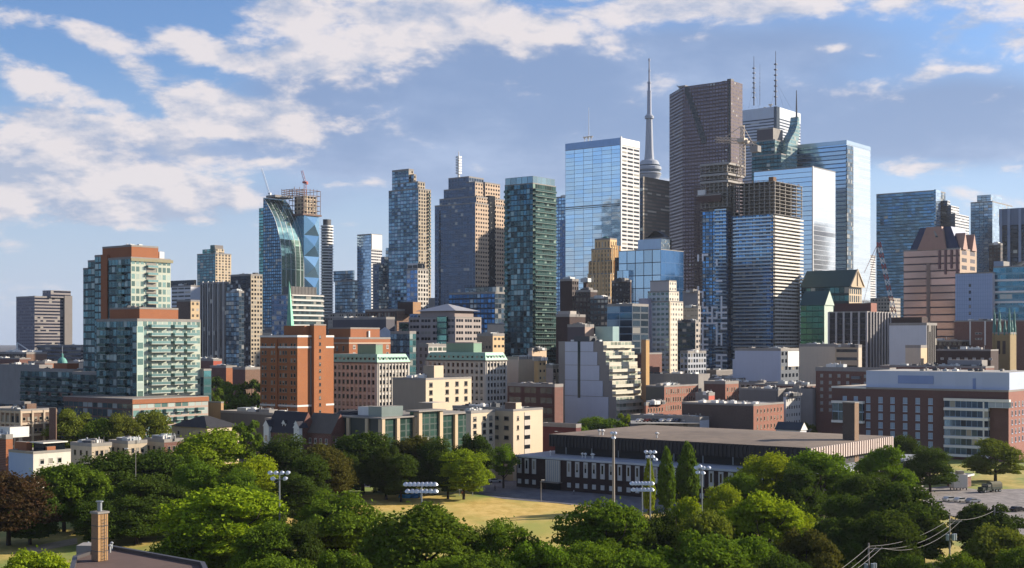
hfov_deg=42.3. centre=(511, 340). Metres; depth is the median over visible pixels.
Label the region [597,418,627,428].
broadleaf tree
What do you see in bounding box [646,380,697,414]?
brick warehouse
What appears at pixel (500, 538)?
broadleaf tree
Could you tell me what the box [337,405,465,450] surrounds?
long school block
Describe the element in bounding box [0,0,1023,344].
sky
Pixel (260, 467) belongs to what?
broadleaf tree
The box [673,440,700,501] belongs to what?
poplar tree
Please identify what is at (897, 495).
broadleaf tree
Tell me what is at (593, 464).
tall window
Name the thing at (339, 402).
windows
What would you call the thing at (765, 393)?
building
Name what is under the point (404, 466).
broadleaf tree
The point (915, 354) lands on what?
rooftop house
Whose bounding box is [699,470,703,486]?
tall window
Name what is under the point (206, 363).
brick house
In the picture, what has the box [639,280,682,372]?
apartment tower
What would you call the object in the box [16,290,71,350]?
office slab
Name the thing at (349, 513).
broadleaf tree
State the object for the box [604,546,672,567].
broadleaf tree
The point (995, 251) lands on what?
brick block
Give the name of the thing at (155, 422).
broadleaf tree
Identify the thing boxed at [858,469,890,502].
broadleaf tree
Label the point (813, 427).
broadleaf tree
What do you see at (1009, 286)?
hospital glass block
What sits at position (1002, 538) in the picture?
broadleaf tree
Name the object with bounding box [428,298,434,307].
building
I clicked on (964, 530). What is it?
broadleaf tree
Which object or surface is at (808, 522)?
broadleaf tree
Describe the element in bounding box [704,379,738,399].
brick building
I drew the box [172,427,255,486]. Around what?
broadleaf tree
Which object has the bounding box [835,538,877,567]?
broadleaf tree
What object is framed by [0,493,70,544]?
broadleaf tree
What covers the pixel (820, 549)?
broadleaf tree
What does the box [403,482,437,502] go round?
field light
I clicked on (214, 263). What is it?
apartment tower
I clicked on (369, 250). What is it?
slim tower
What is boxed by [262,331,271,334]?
building
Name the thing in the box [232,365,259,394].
brick house
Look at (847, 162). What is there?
glass tower
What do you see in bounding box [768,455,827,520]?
broadleaf tree
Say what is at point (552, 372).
apartment block
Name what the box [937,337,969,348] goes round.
building
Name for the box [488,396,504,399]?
windows
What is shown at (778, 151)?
spired hotel tower
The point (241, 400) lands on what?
broadleaf tree
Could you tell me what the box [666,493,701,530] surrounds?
broadleaf tree
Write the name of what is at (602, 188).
bank tower
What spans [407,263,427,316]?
white grid tower
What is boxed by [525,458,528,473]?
tall window
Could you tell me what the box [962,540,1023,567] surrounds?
broadleaf tree
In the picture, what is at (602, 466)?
tall window
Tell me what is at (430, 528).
broadleaf tree
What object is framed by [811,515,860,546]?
broadleaf tree
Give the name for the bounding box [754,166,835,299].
glass tower
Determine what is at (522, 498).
kerb
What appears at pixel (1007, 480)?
lawn
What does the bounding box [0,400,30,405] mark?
terraced wing
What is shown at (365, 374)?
mansard apartment block
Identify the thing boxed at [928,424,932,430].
window
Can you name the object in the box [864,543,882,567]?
utility pole
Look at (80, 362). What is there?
building
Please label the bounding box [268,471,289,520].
field light
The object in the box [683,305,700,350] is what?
apartment block
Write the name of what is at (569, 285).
dark building
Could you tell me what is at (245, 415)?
warehouse
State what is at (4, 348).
ground
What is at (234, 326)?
glass block
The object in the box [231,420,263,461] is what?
broadleaf tree
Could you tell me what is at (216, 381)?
broadleaf tree
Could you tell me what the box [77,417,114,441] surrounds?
broadleaf tree
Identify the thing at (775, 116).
white slab tower
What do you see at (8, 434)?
brick house
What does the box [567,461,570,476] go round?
tall window
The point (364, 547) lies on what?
broadleaf tree
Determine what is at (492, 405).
building
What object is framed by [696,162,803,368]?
unfinished tower
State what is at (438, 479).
broadleaf tree
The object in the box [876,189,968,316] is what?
glass tower
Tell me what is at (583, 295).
dark building
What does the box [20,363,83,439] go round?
terraced wing
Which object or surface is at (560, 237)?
glass tower
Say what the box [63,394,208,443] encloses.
terraced condo podium
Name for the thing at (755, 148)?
tower crane
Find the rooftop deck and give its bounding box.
[631,420,692,422]
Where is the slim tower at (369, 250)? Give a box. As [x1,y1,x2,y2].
[357,234,381,312]
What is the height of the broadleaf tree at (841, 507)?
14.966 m
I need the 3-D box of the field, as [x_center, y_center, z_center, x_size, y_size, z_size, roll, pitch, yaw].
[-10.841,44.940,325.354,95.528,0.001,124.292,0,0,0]
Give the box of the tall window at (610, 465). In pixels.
[609,464,611,479]
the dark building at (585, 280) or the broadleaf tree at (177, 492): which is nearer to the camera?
the broadleaf tree at (177, 492)
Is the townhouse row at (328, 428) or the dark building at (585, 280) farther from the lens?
the dark building at (585, 280)
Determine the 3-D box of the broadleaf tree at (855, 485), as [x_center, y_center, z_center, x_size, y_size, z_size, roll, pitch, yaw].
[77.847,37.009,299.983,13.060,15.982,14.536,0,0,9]
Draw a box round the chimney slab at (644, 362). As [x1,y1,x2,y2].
[641,339,649,413]
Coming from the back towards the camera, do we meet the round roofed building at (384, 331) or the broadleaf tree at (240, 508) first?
the round roofed building at (384, 331)
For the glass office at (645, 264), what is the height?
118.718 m
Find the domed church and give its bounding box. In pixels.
[57,346,66,362]
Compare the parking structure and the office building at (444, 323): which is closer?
the office building at (444, 323)
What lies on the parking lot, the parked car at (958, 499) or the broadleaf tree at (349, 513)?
the parked car at (958, 499)
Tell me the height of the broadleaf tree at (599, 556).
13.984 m
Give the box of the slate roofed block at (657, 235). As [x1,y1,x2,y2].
[644,231,671,249]
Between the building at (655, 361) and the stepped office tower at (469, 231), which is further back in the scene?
the stepped office tower at (469, 231)
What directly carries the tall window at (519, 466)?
in the drill hall
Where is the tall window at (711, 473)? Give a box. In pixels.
[709,471,713,487]
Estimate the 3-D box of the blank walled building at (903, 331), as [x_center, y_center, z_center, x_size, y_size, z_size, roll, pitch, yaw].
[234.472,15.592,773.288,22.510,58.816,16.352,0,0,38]
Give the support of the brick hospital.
on the ground at (4, 348)
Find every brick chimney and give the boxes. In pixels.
[49,408,56,439]
[90,501,109,561]
[842,401,858,461]
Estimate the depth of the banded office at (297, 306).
1160.63 m
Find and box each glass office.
[334,270,357,312]
[607,302,648,364]
[615,239,683,303]
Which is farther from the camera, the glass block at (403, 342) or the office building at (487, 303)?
the office building at (487, 303)
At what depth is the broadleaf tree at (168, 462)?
334.89 m
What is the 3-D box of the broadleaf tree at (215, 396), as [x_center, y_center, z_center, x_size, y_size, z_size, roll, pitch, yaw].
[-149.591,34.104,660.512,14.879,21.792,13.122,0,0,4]
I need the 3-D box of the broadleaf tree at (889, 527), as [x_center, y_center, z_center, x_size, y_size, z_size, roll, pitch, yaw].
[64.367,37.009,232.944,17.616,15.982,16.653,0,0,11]
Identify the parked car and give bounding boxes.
[489,478,501,482]
[942,496,954,501]
[953,497,966,502]
[965,498,980,502]
[1009,506,1023,511]
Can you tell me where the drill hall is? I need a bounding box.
[515,425,923,502]
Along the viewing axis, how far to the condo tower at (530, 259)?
782.03 m
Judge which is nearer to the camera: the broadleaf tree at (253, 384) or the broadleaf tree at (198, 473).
the broadleaf tree at (198, 473)
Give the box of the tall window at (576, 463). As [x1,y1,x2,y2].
[575,462,578,476]
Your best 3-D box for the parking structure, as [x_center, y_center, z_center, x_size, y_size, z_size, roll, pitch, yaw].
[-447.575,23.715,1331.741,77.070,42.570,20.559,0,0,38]
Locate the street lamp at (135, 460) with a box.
[124,448,135,476]
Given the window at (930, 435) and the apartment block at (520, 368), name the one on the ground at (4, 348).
the apartment block at (520, 368)
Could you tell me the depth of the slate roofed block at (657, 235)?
1107.62 m
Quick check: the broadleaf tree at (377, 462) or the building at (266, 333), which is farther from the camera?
the building at (266, 333)
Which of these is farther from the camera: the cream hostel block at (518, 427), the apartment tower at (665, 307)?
the apartment tower at (665, 307)
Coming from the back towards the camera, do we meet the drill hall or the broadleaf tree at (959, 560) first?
the drill hall
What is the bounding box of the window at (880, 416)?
[878,413,882,419]
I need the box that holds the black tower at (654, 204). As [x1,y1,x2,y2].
[640,176,669,239]
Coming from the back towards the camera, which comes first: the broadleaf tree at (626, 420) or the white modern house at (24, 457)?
the broadleaf tree at (626, 420)
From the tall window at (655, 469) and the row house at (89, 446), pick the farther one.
the row house at (89, 446)
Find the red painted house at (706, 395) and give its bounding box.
[695,390,714,400]
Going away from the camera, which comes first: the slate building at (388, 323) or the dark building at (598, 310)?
the slate building at (388, 323)
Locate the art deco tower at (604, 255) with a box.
[587,236,620,296]
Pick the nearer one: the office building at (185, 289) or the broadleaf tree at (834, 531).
the broadleaf tree at (834, 531)
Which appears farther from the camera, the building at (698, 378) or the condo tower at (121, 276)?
the building at (698, 378)
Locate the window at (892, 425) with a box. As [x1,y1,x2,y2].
[890,423,894,428]
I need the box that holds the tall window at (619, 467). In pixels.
[617,465,621,480]
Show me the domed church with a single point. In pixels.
(62, 359)
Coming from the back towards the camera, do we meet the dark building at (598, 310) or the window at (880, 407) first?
the dark building at (598, 310)
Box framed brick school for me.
[0,403,51,448]
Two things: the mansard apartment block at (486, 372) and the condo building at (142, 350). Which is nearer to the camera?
the condo building at (142, 350)
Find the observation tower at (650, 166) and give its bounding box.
[640,58,660,178]
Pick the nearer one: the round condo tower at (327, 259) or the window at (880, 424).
the window at (880, 424)
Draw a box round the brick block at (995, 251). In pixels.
[989,242,1002,271]
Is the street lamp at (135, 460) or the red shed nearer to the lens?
the street lamp at (135, 460)
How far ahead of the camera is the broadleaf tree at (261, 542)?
231.33 m
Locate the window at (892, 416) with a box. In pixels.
[890,414,894,419]
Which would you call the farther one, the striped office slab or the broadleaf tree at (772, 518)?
the striped office slab
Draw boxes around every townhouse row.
[263,411,311,468]
[307,413,344,450]
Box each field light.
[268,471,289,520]
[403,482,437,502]
[610,431,616,501]
[629,481,654,515]
[644,450,657,519]
[694,464,710,510]
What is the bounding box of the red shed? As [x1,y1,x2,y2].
[543,422,580,451]
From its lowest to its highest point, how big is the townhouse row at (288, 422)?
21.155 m
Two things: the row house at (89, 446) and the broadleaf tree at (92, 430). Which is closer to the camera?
the row house at (89, 446)
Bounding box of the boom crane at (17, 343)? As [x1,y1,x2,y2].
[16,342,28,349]
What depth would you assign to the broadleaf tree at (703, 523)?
229.53 m
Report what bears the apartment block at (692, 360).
on the ground at (4, 348)
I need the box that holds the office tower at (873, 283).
[870,255,875,297]
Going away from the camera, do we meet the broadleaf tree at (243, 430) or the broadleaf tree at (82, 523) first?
the broadleaf tree at (82, 523)
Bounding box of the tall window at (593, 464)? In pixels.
[592,463,595,478]
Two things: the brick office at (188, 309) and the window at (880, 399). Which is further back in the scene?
the brick office at (188, 309)
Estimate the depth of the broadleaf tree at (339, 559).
204.09 m
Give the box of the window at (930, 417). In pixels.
[928,415,932,421]
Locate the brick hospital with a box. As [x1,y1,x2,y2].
[831,367,1023,461]
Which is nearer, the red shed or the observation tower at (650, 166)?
the red shed
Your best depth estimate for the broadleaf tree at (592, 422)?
567.90 m
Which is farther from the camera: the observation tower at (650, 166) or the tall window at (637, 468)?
the observation tower at (650, 166)
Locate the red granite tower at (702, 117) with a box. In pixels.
[669,79,741,348]
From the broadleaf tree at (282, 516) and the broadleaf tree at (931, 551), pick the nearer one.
the broadleaf tree at (931, 551)
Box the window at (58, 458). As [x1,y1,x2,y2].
[57,457,61,463]
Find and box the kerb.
[460,490,571,504]
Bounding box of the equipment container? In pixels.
[949,470,967,489]
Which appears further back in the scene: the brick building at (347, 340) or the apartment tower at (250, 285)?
the apartment tower at (250, 285)
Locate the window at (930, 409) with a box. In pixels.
[928,406,932,412]
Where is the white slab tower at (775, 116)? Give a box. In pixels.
[742,51,800,211]
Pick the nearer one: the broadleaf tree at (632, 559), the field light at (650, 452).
the broadleaf tree at (632, 559)
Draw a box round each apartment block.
[334,344,410,413]
[425,342,507,404]
[507,354,537,401]
[528,346,546,363]
[533,356,547,382]
[546,363,558,383]
[559,336,642,427]
[677,319,698,371]
[680,348,705,372]
[683,289,699,305]
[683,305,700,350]
[815,361,895,432]
[880,360,993,369]
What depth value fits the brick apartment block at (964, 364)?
626.26 m
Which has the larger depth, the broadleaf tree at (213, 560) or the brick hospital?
the brick hospital
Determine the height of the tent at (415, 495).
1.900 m
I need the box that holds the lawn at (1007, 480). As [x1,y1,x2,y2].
[0,459,1023,567]
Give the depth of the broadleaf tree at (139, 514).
289.08 m
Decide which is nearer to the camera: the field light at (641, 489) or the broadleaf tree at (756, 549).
the broadleaf tree at (756, 549)
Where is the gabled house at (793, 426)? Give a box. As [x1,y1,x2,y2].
[775,422,807,431]
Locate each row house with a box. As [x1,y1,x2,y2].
[70,437,111,474]
[109,435,146,475]
[144,433,183,453]
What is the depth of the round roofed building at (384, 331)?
765.30 m
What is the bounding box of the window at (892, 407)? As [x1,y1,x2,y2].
[890,405,894,411]
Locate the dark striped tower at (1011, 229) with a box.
[999,208,1023,265]
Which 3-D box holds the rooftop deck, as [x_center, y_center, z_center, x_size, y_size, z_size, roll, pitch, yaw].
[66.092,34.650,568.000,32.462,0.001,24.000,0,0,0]
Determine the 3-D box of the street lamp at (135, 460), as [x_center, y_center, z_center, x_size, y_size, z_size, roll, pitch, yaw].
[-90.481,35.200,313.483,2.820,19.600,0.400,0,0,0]
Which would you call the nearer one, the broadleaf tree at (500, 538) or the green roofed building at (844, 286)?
the broadleaf tree at (500, 538)
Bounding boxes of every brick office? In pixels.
[176,300,199,318]
[508,382,562,422]
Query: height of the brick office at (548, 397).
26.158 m
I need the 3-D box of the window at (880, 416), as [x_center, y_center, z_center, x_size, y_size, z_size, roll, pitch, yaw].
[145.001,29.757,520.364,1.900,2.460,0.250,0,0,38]
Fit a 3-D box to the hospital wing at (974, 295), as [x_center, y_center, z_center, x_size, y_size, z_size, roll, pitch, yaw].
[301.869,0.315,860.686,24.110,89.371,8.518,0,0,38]
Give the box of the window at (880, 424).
[878,422,882,428]
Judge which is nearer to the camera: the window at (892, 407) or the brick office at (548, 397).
the window at (892, 407)
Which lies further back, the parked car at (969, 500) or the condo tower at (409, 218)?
the condo tower at (409, 218)
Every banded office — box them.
[272,281,323,334]
[835,342,861,366]
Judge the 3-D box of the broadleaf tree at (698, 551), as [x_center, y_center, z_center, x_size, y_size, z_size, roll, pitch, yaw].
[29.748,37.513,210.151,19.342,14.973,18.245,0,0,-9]
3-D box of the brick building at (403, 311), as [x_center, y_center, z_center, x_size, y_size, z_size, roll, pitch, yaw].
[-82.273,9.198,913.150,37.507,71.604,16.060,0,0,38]
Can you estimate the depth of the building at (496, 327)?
925.21 m
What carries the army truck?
on the parking lot
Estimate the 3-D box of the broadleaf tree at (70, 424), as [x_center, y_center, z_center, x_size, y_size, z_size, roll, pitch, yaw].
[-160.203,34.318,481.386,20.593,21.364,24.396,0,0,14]
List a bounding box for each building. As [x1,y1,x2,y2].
[0,355,30,363]
[0,361,52,400]
[53,359,82,367]
[70,541,207,567]
[96,305,211,400]
[171,280,199,307]
[200,281,229,363]
[208,401,223,418]
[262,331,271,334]
[264,328,327,334]
[323,317,327,327]
[328,311,364,334]
[329,327,390,353]
[333,316,394,330]
[365,302,420,330]
[380,327,389,336]
[399,304,480,343]
[416,342,445,374]
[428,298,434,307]
[449,286,504,332]
[452,402,528,410]
[477,331,503,352]
[487,322,504,351]
[556,311,585,363]
[560,276,578,310]
[567,322,618,340]
[575,287,596,323]
[580,277,590,287]
[590,295,610,333]
[611,276,631,303]
[636,352,661,373]
[637,370,663,384]
[664,370,709,391]
[682,399,783,430]
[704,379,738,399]
[706,368,732,375]
[710,376,744,380]
[733,345,798,381]
[734,378,777,387]
[739,385,785,401]
[754,380,815,387]
[786,385,815,431]
[799,291,833,343]
[799,341,837,382]
[800,269,864,311]
[870,297,899,316]
[889,317,936,364]
[936,346,998,369]
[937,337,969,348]
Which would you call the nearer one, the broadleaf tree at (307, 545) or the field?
the broadleaf tree at (307, 545)
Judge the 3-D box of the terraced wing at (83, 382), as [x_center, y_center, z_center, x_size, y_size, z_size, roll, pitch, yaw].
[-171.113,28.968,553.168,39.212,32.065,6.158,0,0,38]
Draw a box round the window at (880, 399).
[878,397,882,402]
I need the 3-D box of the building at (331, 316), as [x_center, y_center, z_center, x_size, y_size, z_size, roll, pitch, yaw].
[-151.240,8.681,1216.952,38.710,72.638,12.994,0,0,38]
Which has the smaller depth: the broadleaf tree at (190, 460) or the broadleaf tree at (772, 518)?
the broadleaf tree at (772, 518)
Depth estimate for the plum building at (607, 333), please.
692.55 m
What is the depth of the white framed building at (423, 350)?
723.71 m
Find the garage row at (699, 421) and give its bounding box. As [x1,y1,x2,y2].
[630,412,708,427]
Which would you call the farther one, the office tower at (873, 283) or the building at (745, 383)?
the office tower at (873, 283)
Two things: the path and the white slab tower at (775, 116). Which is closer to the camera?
the path
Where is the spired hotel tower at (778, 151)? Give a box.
[752,90,799,182]
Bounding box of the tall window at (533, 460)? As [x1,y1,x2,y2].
[532,459,535,473]
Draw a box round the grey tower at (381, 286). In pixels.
[373,248,388,308]
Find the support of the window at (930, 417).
in the brick hospital
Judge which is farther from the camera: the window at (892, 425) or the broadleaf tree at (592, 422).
the broadleaf tree at (592, 422)
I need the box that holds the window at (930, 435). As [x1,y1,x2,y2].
[928,433,932,438]
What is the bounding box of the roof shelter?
[947,472,973,486]
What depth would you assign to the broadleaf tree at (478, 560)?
202.67 m
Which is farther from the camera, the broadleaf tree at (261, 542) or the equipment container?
the equipment container
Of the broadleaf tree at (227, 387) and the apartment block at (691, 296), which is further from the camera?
the apartment block at (691, 296)
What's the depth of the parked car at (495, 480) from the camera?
419.32 m
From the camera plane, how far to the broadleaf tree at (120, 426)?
449.46 m
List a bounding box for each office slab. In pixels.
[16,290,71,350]
[828,303,890,366]
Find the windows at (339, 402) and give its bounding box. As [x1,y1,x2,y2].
[334,401,374,405]
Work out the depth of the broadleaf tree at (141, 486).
296.24 m
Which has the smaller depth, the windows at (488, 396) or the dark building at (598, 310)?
the windows at (488, 396)
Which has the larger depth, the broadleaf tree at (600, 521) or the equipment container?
the equipment container
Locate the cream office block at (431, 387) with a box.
[392,365,471,410]
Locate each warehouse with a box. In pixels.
[0,349,46,360]
[220,406,298,453]
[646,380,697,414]
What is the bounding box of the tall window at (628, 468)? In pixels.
[626,465,630,480]
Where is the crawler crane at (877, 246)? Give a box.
[863,242,896,316]
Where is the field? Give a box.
[286,494,646,557]
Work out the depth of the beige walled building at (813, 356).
708.35 m
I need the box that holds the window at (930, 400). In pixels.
[928,398,932,404]
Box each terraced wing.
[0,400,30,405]
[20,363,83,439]
[72,371,95,394]
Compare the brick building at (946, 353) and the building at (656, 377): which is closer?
the brick building at (946, 353)
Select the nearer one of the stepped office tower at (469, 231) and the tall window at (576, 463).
the tall window at (576, 463)
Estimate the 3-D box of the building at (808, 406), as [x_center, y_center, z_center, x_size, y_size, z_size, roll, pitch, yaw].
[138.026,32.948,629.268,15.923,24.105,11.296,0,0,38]
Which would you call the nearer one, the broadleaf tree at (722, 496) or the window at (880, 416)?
the broadleaf tree at (722, 496)
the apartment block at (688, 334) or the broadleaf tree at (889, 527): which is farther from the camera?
the apartment block at (688, 334)
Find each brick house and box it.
[0,425,28,474]
[28,359,56,367]
[201,357,221,368]
[210,364,236,403]
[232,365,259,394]
[644,399,665,413]
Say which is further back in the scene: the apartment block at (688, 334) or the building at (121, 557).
the apartment block at (688, 334)
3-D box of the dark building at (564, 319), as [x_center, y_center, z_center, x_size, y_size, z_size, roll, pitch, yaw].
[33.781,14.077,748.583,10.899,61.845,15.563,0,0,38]
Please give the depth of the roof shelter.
408.70 m
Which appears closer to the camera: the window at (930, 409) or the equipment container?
the equipment container
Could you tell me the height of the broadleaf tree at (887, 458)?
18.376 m
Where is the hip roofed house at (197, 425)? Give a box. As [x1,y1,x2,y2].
[170,416,238,463]
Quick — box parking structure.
[37,344,82,360]
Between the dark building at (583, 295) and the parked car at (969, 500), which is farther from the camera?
the dark building at (583, 295)
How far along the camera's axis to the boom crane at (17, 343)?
1149.98 m
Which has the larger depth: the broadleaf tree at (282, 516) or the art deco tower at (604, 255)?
the art deco tower at (604, 255)
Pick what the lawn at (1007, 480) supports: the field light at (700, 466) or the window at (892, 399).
the field light at (700, 466)
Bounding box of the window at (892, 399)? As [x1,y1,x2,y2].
[890,397,894,403]
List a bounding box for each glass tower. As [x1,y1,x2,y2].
[259,187,321,331]
[556,195,564,313]
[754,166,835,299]
[797,140,870,302]
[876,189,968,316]
[971,195,1012,271]
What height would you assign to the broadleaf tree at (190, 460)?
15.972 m
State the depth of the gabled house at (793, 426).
473.23 m
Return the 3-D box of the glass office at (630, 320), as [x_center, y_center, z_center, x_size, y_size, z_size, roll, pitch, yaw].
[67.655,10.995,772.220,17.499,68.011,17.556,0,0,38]
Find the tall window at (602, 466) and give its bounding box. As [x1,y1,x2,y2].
[600,463,604,478]
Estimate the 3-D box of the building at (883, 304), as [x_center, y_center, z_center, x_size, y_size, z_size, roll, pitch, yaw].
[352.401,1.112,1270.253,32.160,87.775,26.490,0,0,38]
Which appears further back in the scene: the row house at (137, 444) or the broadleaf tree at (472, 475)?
the row house at (137, 444)
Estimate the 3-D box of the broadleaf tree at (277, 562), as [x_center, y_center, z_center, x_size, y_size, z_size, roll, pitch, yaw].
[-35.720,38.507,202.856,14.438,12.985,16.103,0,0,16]
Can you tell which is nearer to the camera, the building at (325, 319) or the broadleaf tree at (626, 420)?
the broadleaf tree at (626, 420)
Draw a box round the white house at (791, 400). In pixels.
[782,391,801,421]
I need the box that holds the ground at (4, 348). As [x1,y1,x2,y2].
[0,345,1018,461]
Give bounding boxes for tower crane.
[301,172,307,195]
[714,125,760,176]
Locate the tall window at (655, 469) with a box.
[653,467,657,483]
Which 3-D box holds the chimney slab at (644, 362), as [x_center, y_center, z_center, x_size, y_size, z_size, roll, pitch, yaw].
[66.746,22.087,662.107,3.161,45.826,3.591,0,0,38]
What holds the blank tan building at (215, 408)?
on the ground at (4, 348)
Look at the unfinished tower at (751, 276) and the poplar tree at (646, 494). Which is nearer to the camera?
the poplar tree at (646, 494)
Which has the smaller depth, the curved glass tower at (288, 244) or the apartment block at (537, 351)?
the apartment block at (537, 351)
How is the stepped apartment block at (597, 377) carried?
on the ground at (4, 348)
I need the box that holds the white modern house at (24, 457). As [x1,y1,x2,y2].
[8,440,70,487]
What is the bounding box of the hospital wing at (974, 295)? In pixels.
[955,272,994,320]
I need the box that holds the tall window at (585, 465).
[583,462,587,477]
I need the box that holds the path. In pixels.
[26,538,77,551]
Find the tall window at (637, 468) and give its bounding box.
[635,466,639,481]
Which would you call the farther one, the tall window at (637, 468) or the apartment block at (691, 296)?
the apartment block at (691, 296)
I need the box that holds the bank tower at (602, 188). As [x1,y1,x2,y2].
[565,125,639,289]
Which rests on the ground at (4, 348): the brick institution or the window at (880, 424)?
the brick institution
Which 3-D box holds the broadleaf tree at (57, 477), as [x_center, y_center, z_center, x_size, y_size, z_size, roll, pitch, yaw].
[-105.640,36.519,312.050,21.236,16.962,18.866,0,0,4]
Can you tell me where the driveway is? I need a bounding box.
[465,481,703,513]
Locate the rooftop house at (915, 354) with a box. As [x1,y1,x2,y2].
[905,345,926,364]
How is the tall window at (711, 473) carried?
in the drill hall
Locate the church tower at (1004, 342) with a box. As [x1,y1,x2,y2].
[992,308,1015,369]
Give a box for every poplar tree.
[643,458,655,514]
[656,445,676,511]
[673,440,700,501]
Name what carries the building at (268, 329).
on the ground at (4, 348)
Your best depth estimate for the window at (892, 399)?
517.36 m
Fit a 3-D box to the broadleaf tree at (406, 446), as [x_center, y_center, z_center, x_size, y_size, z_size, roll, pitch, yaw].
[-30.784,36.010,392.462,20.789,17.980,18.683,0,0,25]
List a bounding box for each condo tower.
[83,244,172,370]
[321,219,332,316]
[389,169,430,308]
[504,176,556,363]
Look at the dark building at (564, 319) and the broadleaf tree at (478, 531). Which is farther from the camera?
the dark building at (564, 319)
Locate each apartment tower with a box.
[197,245,230,284]
[230,273,262,366]
[260,324,333,416]
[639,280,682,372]
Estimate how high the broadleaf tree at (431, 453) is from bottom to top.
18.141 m
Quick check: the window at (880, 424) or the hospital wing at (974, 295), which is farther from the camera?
the hospital wing at (974, 295)
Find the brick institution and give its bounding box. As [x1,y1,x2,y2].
[954,318,1023,370]
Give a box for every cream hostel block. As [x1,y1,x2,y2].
[465,406,494,475]
[495,402,542,480]
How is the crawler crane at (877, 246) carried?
on the ground at (4, 348)
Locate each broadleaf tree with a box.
[0,468,64,545]
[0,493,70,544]
[1,545,70,567]
[30,461,110,531]
[37,407,95,448]
[59,470,114,523]
[67,496,135,540]
[75,447,161,490]
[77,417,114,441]
[100,413,147,441]
[101,472,178,539]
[111,494,168,543]
[123,408,174,438]
[124,447,187,485]
[143,481,195,534]
[144,505,241,567]
[146,482,288,567]
[161,453,220,486]
[171,460,219,499]
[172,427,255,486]
[211,376,233,402]
[211,388,225,406]
[217,381,246,405]
[217,468,266,493]
[223,393,258,409]
[224,451,281,494]
[224,517,294,567]
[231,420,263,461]
[234,379,259,407]
[241,554,316,567]
[254,433,309,488]
[258,490,289,525]
[271,470,320,520]
[271,519,325,567]
[285,452,332,495]
[285,488,383,552]
[303,440,359,498]
[313,548,371,567]
[314,511,362,563]
[329,452,371,495]
[332,430,398,492]
[353,500,485,567]
[357,545,417,567]
[363,444,406,499]
[382,453,420,501]
[389,432,433,480]
[412,433,452,494]
[414,551,464,567]
[431,451,462,498]
[434,447,495,499]
[449,433,497,482]
[452,549,514,567]
[460,524,494,555]
[463,516,541,559]
[492,443,521,487]
[501,539,573,567]
[545,496,651,561]
[548,551,596,567]
[557,539,617,567]
[577,416,612,429]
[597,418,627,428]
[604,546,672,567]
[615,413,630,427]
[617,512,665,555]
[639,527,759,567]
[644,502,679,557]
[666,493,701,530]
[669,507,734,563]
[703,480,743,516]
[716,505,759,540]
[722,471,762,508]
[723,485,807,556]
[730,533,778,567]
[731,448,793,500]
[756,550,812,567]
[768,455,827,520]
[769,526,844,567]
[772,502,816,557]
[783,447,861,521]
[805,422,817,432]
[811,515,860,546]
[820,491,873,530]
[830,472,881,504]
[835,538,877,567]
[840,505,929,567]
[852,445,919,487]
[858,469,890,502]
[862,481,949,549]
[886,553,937,567]
[893,434,923,454]
[903,442,958,492]
[907,512,953,561]
[933,551,985,567]
[947,502,1023,555]
[959,438,1023,480]
[962,521,1023,567]
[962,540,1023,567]
[992,542,1023,567]
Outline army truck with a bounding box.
[977,481,1001,492]
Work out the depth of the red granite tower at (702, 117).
1478.13 m
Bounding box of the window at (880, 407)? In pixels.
[878,405,882,410]
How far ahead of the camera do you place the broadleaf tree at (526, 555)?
206.06 m
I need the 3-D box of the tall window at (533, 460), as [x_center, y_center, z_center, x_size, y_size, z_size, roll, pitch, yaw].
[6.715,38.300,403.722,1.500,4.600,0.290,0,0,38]
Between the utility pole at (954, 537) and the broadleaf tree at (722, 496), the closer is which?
the utility pole at (954, 537)
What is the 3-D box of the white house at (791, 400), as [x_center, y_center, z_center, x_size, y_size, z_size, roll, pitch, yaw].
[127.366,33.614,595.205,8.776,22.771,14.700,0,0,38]
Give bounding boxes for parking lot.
[913,486,1023,533]
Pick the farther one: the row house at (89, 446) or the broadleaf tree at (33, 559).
the row house at (89, 446)
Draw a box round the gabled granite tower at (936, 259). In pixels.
[904,226,976,339]
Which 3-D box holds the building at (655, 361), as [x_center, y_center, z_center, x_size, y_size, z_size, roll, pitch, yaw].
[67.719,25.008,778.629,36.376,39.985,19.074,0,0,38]
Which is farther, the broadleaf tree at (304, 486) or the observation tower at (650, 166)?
the observation tower at (650, 166)
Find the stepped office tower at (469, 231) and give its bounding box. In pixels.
[435,151,504,306]
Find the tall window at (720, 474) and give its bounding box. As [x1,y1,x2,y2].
[718,472,723,485]
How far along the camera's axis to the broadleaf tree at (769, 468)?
316.85 m
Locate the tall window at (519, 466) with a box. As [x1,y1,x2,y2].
[517,458,521,472]
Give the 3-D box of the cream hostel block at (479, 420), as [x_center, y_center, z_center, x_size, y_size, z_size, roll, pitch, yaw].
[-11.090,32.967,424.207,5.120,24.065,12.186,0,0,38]
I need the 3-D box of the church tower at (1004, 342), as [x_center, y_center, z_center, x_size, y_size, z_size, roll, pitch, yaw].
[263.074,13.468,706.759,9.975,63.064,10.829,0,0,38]
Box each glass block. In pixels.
[226,288,243,366]
[390,331,415,374]
[993,261,1023,319]
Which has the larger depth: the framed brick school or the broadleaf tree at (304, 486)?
the framed brick school
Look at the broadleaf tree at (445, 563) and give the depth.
205.61 m
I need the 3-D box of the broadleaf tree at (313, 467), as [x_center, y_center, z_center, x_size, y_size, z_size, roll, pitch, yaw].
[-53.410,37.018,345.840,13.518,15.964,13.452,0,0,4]
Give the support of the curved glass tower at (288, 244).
on the ground at (4, 348)
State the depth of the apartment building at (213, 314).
1110.60 m
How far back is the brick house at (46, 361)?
804.04 m
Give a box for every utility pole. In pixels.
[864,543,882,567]
[946,516,961,558]

